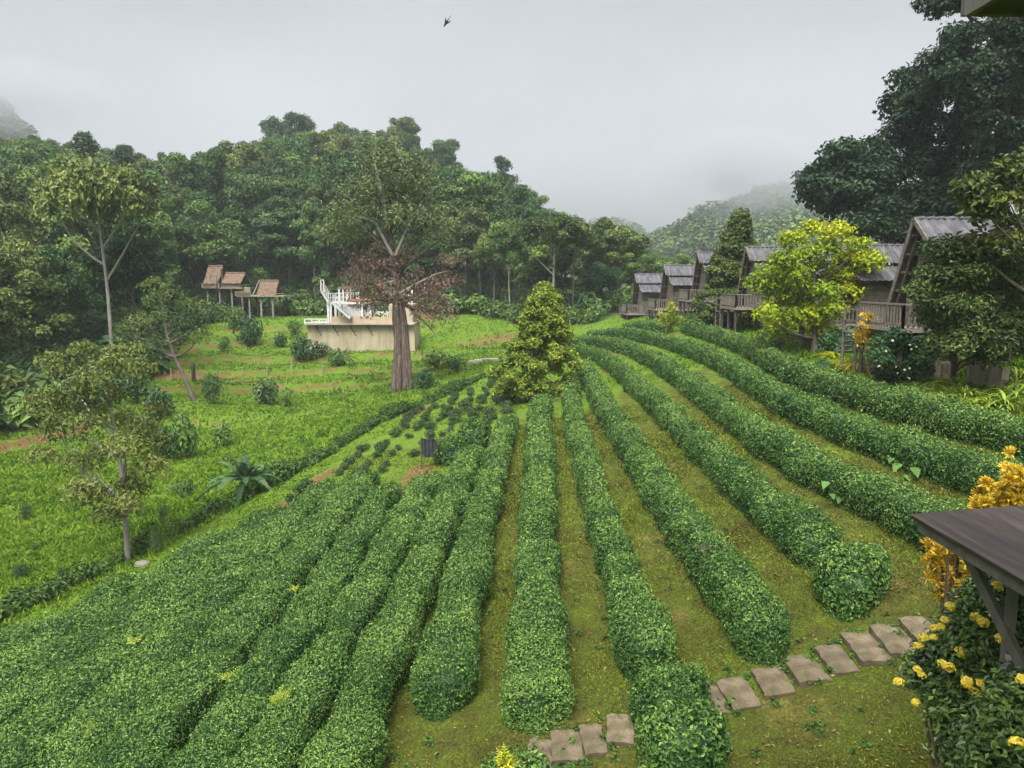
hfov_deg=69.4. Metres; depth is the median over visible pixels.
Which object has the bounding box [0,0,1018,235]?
sky
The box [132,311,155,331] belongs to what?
forest shrub
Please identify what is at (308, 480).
young tea bush
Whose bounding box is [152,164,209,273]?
forest tree
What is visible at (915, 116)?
dark evergreen tree
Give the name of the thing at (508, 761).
yellow croton plant
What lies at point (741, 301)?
wooden hut
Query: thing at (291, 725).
tea hedge
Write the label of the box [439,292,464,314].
forest shrub
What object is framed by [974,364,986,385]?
edging stake
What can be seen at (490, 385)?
young tea bush
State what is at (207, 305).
forest shrub
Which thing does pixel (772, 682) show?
stone step
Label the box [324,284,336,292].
forest shrub
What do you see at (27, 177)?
forest tree
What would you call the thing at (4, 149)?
forest tree
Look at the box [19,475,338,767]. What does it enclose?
tea hedge
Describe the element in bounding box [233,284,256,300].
forest shrub
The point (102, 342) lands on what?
forest shrub
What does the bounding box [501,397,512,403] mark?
young tea bush
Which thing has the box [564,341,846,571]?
tea hedge
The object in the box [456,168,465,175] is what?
forest tree
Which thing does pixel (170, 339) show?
leaning tree
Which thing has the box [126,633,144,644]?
weed spray
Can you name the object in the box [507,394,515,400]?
young tea bush
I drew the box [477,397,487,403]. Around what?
young tea bush
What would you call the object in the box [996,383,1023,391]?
strap leaf plant
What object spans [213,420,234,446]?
meadow bush
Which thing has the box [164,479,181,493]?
meadow bush
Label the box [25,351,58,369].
forest shrub
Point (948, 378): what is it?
strap leaf plant
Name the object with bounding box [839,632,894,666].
stone step
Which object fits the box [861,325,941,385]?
flowering shrub
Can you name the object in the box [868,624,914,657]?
stone step
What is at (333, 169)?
background forest
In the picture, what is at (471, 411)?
young tea bush
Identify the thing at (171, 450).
meadow bush
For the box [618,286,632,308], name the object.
forest shrub
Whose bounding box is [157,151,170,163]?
forest tree
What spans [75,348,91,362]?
forest shrub
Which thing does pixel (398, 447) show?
young tea bush
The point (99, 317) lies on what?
banana plant
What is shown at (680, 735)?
tea bush
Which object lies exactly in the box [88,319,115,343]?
forest shrub
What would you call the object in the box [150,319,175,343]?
forest shrub
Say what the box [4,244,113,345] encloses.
forest tree
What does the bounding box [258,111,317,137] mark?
forest tree
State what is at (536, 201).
forest tree
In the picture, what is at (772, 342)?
round bush
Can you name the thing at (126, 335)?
forest shrub
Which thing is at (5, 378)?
meadow bush
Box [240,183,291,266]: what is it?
forest tree
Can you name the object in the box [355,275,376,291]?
forest shrub
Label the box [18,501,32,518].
meadow bush
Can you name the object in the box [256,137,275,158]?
forest tree
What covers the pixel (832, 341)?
bush
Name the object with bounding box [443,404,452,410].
young tea bush
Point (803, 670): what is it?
stone step
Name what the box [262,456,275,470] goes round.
meadow bush
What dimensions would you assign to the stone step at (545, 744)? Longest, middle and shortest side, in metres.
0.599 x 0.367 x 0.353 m
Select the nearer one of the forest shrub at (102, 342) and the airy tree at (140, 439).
the airy tree at (140, 439)
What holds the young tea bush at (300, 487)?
on the ground at (826, 699)
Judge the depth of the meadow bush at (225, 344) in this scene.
70.18 m
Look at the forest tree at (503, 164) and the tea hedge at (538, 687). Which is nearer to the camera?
the tea hedge at (538, 687)
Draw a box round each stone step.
[527,738,551,766]
[550,729,583,765]
[578,722,607,758]
[606,713,634,746]
[701,681,730,713]
[715,676,760,712]
[750,666,795,699]
[781,654,832,687]
[814,644,860,675]
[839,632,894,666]
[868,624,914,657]
[898,616,937,643]
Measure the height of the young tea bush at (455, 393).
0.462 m
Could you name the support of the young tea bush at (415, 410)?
on the ground at (826, 699)
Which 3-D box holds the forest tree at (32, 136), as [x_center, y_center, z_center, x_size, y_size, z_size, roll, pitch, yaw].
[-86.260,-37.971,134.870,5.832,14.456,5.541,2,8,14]
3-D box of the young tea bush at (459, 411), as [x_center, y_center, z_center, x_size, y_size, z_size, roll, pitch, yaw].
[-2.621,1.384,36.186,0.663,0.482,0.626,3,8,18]
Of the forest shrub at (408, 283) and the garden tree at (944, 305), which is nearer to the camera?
the garden tree at (944, 305)
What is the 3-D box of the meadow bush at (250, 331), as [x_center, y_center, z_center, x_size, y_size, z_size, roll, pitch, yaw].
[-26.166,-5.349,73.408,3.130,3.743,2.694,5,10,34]
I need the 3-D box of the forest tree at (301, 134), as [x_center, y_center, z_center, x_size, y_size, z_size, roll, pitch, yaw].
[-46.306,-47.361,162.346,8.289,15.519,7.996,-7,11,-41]
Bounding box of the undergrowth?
[0,226,631,430]
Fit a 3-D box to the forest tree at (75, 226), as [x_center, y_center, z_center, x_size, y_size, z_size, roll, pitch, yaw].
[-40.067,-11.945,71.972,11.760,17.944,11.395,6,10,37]
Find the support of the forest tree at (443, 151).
on the ground at (826, 699)
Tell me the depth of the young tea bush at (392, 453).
29.72 m
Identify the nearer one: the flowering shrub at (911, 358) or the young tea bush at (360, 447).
the flowering shrub at (911, 358)
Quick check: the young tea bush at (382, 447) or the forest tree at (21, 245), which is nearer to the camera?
the young tea bush at (382, 447)
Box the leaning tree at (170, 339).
[110,274,225,400]
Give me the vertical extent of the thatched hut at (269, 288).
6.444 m
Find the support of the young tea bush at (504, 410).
on the ground at (826, 699)
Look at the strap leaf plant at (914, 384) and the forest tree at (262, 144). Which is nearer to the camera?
the strap leaf plant at (914, 384)
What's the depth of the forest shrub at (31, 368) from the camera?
49.71 m
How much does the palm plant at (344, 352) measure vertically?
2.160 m
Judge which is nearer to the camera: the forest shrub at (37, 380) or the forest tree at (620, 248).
the forest shrub at (37, 380)
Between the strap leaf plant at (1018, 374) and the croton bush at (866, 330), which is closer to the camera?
the strap leaf plant at (1018, 374)
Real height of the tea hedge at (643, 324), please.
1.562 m
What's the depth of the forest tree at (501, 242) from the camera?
82.79 m
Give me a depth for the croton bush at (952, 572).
7.94 m
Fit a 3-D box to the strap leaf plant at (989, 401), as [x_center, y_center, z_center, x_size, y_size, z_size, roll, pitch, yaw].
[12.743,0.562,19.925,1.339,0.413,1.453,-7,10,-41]
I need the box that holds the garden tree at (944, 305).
[897,233,1023,380]
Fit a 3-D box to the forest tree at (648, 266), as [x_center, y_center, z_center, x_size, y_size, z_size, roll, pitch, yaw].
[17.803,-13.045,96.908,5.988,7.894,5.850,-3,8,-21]
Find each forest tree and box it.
[0,144,33,164]
[0,145,51,187]
[0,168,49,241]
[0,175,52,308]
[0,219,46,244]
[0,229,54,357]
[0,250,79,357]
[3,138,17,145]
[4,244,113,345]
[9,137,44,148]
[14,151,99,299]
[22,170,163,316]
[26,134,40,140]
[27,224,106,260]
[31,155,161,350]
[34,243,98,316]
[37,142,59,161]
[42,138,72,152]
[46,148,123,166]
[70,130,119,167]
[76,220,181,342]
[91,215,128,308]
[94,149,113,156]
[108,147,154,169]
[109,144,139,170]
[116,268,177,330]
[123,143,134,155]
[149,190,190,260]
[149,214,183,280]
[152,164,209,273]
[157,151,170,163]
[157,185,203,287]
[165,148,238,217]
[169,197,266,299]
[171,200,214,283]
[209,148,230,172]
[215,140,269,233]
[219,160,283,268]
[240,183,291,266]
[246,196,305,280]
[251,183,292,280]
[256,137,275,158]
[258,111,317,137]
[261,139,312,179]
[270,128,298,140]
[272,175,299,197]
[285,174,348,275]
[295,131,308,139]
[297,196,332,298]
[301,132,325,171]
[307,128,336,143]
[311,131,358,166]
[324,201,370,271]
[332,121,360,136]
[339,136,389,187]
[343,169,404,258]
[345,195,403,281]
[354,140,381,155]
[357,129,372,140]
[369,129,398,144]
[380,197,439,280]
[386,116,424,156]
[388,149,436,176]
[390,132,423,164]
[394,235,458,290]
[395,159,428,253]
[402,165,481,273]
[422,138,463,167]
[424,154,438,171]
[424,158,441,167]
[429,205,503,294]
[435,171,507,294]
[436,191,478,282]
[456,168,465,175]
[471,228,519,299]
[484,217,531,310]
[489,184,534,300]
[493,155,521,191]
[508,212,597,289]
[510,236,584,292]
[523,190,546,216]
[528,188,549,203]
[533,208,551,279]
[541,224,606,304]
[563,216,652,299]
[568,244,588,290]
[577,261,621,299]
[579,245,607,289]
[600,236,635,308]
[616,260,637,286]
[619,256,649,285]
[626,254,664,278]
[652,255,662,272]
[662,253,694,268]
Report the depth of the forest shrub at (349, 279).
104.78 m
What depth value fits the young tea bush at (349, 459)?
29.69 m
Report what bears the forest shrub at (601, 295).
on the ground at (826, 699)
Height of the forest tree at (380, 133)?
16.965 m
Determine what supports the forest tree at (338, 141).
on the ground at (826, 699)
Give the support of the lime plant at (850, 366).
on the ground at (826, 699)
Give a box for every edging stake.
[932,356,941,376]
[940,361,950,379]
[966,364,976,382]
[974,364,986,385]
[985,364,998,386]
[996,367,1009,388]
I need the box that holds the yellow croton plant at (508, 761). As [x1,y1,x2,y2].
[494,742,523,767]
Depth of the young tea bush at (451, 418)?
34.20 m
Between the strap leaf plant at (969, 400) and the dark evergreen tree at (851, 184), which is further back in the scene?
the dark evergreen tree at (851, 184)
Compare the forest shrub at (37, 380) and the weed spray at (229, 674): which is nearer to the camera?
the weed spray at (229, 674)
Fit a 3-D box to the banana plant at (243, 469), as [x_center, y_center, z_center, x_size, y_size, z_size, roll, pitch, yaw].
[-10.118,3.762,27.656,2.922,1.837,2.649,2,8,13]
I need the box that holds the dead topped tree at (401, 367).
[313,130,466,391]
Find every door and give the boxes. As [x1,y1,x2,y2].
[639,294,640,311]
[702,276,704,299]
[751,286,755,305]
[843,290,851,318]
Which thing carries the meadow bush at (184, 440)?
on the ground at (826, 699)
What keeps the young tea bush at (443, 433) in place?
on the ground at (826, 699)
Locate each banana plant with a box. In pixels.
[76,315,116,324]
[195,455,285,504]
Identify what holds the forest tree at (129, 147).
on the ground at (826, 699)
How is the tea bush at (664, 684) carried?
on the ground at (826, 699)
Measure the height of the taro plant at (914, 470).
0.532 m
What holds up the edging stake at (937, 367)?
on the ground at (826, 699)
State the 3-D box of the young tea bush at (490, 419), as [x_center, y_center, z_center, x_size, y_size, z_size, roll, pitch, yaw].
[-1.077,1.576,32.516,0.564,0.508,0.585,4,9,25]
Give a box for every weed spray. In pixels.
[84,719,95,735]
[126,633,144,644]
[213,664,241,682]
[253,649,268,665]
[266,687,290,705]
[284,583,297,592]
[824,446,837,453]
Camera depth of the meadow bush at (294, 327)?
75.95 m
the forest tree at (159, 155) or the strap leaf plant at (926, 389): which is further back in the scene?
the forest tree at (159, 155)
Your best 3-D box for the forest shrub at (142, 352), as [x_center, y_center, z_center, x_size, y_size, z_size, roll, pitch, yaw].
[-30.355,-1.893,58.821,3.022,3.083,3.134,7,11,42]
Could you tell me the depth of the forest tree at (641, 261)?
100.75 m
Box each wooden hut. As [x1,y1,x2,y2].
[619,273,664,319]
[645,264,698,318]
[675,251,725,315]
[714,246,832,331]
[804,243,903,343]
[835,216,1023,383]
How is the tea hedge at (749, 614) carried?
on the ground at (826, 699)
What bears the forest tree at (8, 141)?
on the ground at (826, 699)
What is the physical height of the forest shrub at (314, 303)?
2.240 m
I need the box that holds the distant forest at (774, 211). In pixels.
[0,97,888,258]
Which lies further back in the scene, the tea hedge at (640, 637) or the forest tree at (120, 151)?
the forest tree at (120, 151)
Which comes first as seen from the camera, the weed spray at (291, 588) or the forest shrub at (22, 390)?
the weed spray at (291, 588)
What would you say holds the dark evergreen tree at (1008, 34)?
on the ground at (826, 699)
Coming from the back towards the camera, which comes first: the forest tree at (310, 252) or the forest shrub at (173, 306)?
the forest tree at (310, 252)
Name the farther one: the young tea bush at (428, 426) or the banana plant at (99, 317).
the banana plant at (99, 317)
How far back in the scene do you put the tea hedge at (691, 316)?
54.62 m
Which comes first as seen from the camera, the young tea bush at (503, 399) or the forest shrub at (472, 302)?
the young tea bush at (503, 399)
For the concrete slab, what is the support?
on the ground at (826, 699)
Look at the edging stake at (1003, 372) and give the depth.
21.62 m
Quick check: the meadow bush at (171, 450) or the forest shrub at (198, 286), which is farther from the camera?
the forest shrub at (198, 286)
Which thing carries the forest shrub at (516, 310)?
on the ground at (826, 699)
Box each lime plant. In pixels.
[813,351,850,358]
[826,359,858,366]
[836,362,865,372]
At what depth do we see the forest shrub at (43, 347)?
56.64 m
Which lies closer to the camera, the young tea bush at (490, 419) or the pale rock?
the pale rock
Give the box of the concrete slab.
[467,358,504,362]
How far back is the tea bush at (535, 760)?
8.66 m
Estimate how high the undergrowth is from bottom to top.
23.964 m
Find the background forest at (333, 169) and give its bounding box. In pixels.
[0,132,671,283]
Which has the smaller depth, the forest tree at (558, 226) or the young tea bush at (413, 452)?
the young tea bush at (413, 452)
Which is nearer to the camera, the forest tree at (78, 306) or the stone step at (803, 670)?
the stone step at (803, 670)
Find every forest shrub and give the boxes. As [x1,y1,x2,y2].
[0,361,16,369]
[0,368,16,380]
[0,384,39,393]
[0,388,45,430]
[2,370,24,385]
[10,355,38,370]
[20,360,49,375]
[21,367,76,416]
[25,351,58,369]
[38,343,77,364]
[65,339,92,348]
[72,389,103,412]
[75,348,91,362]
[84,321,113,341]
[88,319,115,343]
[95,333,130,352]
[101,325,134,340]
[107,342,150,364]
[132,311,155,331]
[134,329,170,351]
[135,341,172,374]
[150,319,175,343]
[154,307,182,325]
[171,295,198,308]
[174,303,204,322]
[175,325,187,339]
[180,317,196,329]
[187,281,214,299]
[200,303,214,311]
[202,312,216,323]
[212,289,230,302]
[216,303,234,319]
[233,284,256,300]
[246,292,266,314]
[281,298,298,315]
[282,278,303,294]
[291,297,302,305]
[307,300,322,314]
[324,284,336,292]
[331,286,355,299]
[341,269,360,286]
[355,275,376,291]
[403,280,418,292]
[415,296,427,312]
[437,282,463,295]
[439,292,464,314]
[462,293,487,314]
[511,302,526,321]
[560,292,574,305]
[575,291,604,314]
[587,289,608,308]
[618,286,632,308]
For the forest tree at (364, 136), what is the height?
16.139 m
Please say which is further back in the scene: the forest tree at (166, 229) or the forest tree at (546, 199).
the forest tree at (546, 199)
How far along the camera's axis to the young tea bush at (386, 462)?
27.96 m
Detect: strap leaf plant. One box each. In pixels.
[895,381,942,390]
[908,385,949,394]
[924,388,956,399]
[928,385,974,397]
[929,373,978,390]
[930,376,987,390]
[930,391,968,402]
[932,390,981,405]
[942,385,991,402]
[955,397,995,408]
[966,397,1003,410]
[970,390,1023,411]
[977,385,1023,403]
[981,365,1023,381]
[988,377,1023,389]
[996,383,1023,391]
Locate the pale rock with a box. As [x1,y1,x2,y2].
[134,560,149,566]
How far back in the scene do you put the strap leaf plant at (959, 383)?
22.16 m
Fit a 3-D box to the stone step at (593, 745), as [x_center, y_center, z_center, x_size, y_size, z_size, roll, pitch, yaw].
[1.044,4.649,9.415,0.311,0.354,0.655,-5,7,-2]
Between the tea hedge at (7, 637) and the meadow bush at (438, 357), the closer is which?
the tea hedge at (7, 637)
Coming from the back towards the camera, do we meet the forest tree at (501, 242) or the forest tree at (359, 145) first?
the forest tree at (359, 145)
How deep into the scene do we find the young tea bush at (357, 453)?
30.79 m
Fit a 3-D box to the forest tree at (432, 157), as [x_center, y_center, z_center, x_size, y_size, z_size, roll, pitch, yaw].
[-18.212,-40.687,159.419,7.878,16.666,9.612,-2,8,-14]
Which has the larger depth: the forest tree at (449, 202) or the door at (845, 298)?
the forest tree at (449, 202)
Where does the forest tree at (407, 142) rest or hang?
on the ground at (826, 699)
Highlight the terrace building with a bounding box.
[304,280,419,351]
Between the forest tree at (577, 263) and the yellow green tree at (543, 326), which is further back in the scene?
the forest tree at (577, 263)
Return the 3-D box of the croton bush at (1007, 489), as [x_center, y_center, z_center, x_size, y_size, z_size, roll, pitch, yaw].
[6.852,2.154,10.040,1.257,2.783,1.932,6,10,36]
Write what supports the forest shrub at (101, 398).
on the ground at (826, 699)
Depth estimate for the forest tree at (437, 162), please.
161.84 m
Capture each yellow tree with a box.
[740,217,893,351]
[758,293,793,342]
[775,276,821,344]
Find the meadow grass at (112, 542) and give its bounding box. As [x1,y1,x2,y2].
[0,310,1023,629]
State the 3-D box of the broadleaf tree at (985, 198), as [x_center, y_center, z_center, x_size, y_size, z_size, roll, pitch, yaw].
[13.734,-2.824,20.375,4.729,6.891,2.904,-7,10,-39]
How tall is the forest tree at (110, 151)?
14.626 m
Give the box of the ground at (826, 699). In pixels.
[0,135,1022,767]
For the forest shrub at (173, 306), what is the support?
on the ground at (826, 699)
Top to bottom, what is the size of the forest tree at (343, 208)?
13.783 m
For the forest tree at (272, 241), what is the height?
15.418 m
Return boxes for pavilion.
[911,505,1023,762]
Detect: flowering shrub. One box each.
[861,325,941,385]
[893,571,1023,767]
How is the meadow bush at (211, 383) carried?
on the ground at (826, 699)
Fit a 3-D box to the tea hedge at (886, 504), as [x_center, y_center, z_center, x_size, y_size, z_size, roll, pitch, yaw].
[7.004,-0.468,35.088,3.207,1.752,46.763,0,8,-3]
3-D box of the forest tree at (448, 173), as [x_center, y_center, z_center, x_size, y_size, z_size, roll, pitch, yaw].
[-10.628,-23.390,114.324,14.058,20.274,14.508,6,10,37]
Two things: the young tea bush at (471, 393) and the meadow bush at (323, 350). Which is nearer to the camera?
the young tea bush at (471, 393)
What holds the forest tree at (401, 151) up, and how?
on the ground at (826, 699)
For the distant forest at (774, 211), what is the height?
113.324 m
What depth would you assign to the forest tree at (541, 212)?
120.22 m
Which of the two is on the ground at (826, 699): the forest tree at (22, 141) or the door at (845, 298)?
the forest tree at (22, 141)
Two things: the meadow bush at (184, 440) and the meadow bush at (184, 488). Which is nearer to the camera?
the meadow bush at (184, 488)
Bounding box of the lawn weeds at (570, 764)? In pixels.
[379,414,935,767]
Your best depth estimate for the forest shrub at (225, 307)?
83.42 m
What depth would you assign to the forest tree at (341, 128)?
176.50 m
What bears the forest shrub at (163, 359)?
on the ground at (826, 699)
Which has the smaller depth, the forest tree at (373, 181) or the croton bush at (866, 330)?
the croton bush at (866, 330)
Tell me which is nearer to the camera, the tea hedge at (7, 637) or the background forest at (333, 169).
the tea hedge at (7, 637)
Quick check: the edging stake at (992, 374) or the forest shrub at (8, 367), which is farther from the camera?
the forest shrub at (8, 367)
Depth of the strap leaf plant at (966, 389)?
21.20 m
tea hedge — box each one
[0,503,282,767]
[0,526,234,731]
[0,569,145,693]
[0,611,53,653]
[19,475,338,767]
[69,468,381,767]
[160,478,402,767]
[219,470,443,767]
[298,441,484,767]
[408,413,519,722]
[498,392,575,735]
[560,371,678,683]
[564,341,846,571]
[567,333,969,560]
[575,358,792,665]
[586,325,1023,495]
[620,316,673,332]
[675,310,726,327]
[679,318,1023,460]
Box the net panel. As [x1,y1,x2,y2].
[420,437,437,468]
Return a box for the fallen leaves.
[274,411,1002,767]
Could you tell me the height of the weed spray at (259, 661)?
0.206 m
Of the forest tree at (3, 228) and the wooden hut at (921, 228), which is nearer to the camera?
the wooden hut at (921, 228)
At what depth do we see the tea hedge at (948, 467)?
19.25 m
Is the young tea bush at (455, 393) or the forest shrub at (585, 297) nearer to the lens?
the young tea bush at (455, 393)
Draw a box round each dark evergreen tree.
[790,133,917,243]
[868,61,1009,243]
[909,0,1023,145]
[911,17,1023,215]
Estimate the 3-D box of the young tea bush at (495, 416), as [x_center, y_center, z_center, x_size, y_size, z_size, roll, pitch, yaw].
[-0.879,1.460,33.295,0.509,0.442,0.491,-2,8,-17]
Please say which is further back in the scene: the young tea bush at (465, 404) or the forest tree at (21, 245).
the forest tree at (21, 245)
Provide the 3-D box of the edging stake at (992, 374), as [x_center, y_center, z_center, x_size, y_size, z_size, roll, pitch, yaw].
[14.355,-0.147,22.128,0.238,0.880,0.180,3,10,3]
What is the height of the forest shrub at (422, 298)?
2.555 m
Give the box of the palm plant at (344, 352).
[321,347,356,366]
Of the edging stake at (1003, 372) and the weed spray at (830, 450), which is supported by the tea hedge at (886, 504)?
the weed spray at (830, 450)
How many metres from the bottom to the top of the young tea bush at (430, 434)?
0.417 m
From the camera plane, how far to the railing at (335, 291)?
96.02 m
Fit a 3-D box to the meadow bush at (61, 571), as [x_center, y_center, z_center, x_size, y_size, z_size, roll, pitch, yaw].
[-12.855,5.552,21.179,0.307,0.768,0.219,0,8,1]
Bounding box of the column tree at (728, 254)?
[689,207,760,326]
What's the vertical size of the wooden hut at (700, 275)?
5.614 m
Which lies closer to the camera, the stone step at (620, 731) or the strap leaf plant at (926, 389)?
the stone step at (620, 731)
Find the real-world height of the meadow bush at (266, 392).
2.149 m
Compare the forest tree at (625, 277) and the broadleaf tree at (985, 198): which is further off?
the forest tree at (625, 277)
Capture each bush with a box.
[0,372,38,392]
[12,563,28,577]
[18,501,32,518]
[56,566,67,579]
[121,373,150,403]
[141,385,174,418]
[149,522,161,553]
[154,424,180,458]
[157,505,167,520]
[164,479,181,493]
[170,409,199,458]
[176,478,198,496]
[201,372,223,402]
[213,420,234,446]
[217,336,232,350]
[225,306,245,328]
[231,312,263,345]
[252,376,278,403]
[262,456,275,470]
[273,332,287,346]
[277,386,294,406]
[285,493,301,502]
[287,320,302,336]
[288,334,319,360]
[292,482,308,492]
[299,477,314,485]
[314,342,332,356]
[326,349,345,365]
[332,468,343,474]
[340,464,348,469]
[342,454,355,464]
[351,450,362,457]
[356,444,368,451]
[356,464,369,471]
[364,459,372,465]
[372,451,381,457]
[374,442,388,452]
[378,464,387,471]
[379,460,389,465]
[385,448,396,455]
[388,429,400,436]
[393,444,402,449]
[399,421,409,429]
[402,411,414,417]
[404,432,413,438]
[407,448,420,456]
[411,368,434,388]
[411,408,420,414]
[412,423,419,430]
[413,419,424,426]
[417,405,425,410]
[420,414,431,421]
[421,349,450,369]
[423,422,437,429]
[424,430,435,438]
[429,402,439,408]
[433,430,466,465]
[437,410,448,418]
[438,430,446,435]
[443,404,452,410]
[445,355,465,371]
[445,426,453,431]
[446,397,455,404]
[447,414,462,423]
[448,411,460,416]
[450,390,459,395]
[452,408,464,414]
[456,415,491,448]
[458,399,472,410]
[465,407,483,416]
[467,390,474,395]
[475,405,484,410]
[476,394,484,401]
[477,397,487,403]
[480,735,555,767]
[481,404,496,415]
[481,414,493,423]
[486,381,493,387]
[487,412,497,419]
[491,396,500,403]
[499,400,512,407]
[499,404,516,415]
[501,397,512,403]
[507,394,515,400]
[627,658,711,724]
[634,695,732,767]
[657,301,686,332]
[756,331,784,347]
[811,539,892,623]
[812,355,834,370]
[816,320,859,354]
[852,311,886,376]
[920,535,971,740]
[966,445,1023,508]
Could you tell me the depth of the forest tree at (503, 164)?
147.43 m
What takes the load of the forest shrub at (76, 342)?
on the ground at (826, 699)
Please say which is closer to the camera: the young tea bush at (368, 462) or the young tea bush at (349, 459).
the young tea bush at (368, 462)
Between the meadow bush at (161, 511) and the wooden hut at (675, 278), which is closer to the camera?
the meadow bush at (161, 511)
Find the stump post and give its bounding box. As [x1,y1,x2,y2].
[190,362,195,381]
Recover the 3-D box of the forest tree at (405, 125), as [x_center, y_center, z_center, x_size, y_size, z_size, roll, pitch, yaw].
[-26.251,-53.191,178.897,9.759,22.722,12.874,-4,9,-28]
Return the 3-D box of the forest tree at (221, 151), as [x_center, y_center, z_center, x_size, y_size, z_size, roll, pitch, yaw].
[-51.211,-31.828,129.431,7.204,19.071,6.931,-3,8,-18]
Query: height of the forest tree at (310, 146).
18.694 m
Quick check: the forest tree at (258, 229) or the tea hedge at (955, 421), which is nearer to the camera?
the tea hedge at (955, 421)
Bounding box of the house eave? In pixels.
[960,0,1023,16]
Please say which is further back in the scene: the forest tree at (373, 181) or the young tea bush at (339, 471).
the forest tree at (373, 181)
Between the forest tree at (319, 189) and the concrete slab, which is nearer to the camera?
the concrete slab
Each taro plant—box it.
[821,481,843,507]
[888,457,924,481]
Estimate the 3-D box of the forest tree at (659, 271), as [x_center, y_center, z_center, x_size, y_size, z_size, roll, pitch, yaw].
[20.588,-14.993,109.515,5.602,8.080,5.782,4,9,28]
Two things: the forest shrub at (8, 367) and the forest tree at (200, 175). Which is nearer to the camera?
the forest shrub at (8, 367)
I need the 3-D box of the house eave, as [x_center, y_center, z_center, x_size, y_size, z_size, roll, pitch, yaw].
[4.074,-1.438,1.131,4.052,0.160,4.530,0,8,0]
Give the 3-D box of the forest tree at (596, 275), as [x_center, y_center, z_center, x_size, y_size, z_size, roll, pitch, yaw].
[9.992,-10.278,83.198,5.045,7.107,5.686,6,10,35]
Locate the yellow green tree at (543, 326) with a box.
[485,280,584,401]
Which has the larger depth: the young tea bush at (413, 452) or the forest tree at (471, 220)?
the forest tree at (471, 220)
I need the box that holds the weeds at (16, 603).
[0,319,498,623]
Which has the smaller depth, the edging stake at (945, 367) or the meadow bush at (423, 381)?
the edging stake at (945, 367)
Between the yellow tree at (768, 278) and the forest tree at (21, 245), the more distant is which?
the forest tree at (21, 245)
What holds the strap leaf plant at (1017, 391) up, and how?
on the ground at (826, 699)
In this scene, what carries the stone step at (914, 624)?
on the ground at (826, 699)
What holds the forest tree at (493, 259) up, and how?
on the ground at (826, 699)
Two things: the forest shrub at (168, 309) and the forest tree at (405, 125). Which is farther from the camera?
the forest tree at (405, 125)
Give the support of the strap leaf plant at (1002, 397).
on the ground at (826, 699)
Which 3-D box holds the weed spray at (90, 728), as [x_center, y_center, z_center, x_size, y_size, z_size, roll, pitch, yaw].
[-6.276,5.117,11.005,0.184,0.127,0.366,-5,9,-33]
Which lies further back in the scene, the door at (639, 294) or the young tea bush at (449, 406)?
the door at (639, 294)
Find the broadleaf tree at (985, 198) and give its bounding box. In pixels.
[941,146,1023,292]
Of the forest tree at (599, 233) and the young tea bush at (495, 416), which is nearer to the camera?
the young tea bush at (495, 416)
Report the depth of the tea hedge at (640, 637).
13.19 m
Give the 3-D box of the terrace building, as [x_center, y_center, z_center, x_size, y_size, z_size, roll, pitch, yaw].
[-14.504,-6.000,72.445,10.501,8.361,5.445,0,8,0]
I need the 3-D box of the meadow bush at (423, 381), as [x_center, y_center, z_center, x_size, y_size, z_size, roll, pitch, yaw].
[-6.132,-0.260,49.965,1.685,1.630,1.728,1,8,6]
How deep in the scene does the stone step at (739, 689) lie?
9.69 m
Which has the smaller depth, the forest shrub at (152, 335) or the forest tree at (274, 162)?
the forest shrub at (152, 335)
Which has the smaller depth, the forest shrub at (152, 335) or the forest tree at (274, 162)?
the forest shrub at (152, 335)
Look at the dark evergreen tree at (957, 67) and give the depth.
44.77 m
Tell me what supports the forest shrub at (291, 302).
on the ground at (826, 699)
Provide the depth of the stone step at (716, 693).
9.70 m
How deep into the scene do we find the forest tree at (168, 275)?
68.84 m
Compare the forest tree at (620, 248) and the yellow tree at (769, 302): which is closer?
the yellow tree at (769, 302)
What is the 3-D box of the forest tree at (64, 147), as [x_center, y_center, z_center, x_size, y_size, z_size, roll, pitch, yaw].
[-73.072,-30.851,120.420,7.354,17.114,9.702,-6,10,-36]
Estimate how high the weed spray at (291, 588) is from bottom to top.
0.134 m
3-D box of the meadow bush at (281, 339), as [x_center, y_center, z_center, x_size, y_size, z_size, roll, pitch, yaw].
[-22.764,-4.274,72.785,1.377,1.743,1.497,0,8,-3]
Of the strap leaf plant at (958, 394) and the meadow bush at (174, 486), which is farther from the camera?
the meadow bush at (174, 486)
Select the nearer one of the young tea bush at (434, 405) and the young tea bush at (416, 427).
the young tea bush at (416, 427)
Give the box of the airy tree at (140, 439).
[11,335,177,561]
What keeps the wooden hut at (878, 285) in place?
on the ground at (826, 699)
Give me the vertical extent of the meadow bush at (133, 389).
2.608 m
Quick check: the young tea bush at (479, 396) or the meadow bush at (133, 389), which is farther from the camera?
the meadow bush at (133, 389)
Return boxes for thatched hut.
[202,265,252,313]
[235,280,291,317]
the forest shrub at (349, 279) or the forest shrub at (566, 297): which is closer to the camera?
the forest shrub at (566, 297)
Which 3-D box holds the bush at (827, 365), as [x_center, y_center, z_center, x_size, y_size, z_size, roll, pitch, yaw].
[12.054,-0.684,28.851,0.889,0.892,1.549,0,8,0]
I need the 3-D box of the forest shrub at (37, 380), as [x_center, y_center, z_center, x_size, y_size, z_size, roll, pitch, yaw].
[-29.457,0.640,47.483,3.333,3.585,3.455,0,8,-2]
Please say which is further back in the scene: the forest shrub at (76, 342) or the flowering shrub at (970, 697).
the forest shrub at (76, 342)
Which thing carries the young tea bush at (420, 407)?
on the ground at (826, 699)
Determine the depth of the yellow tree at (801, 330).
36.62 m

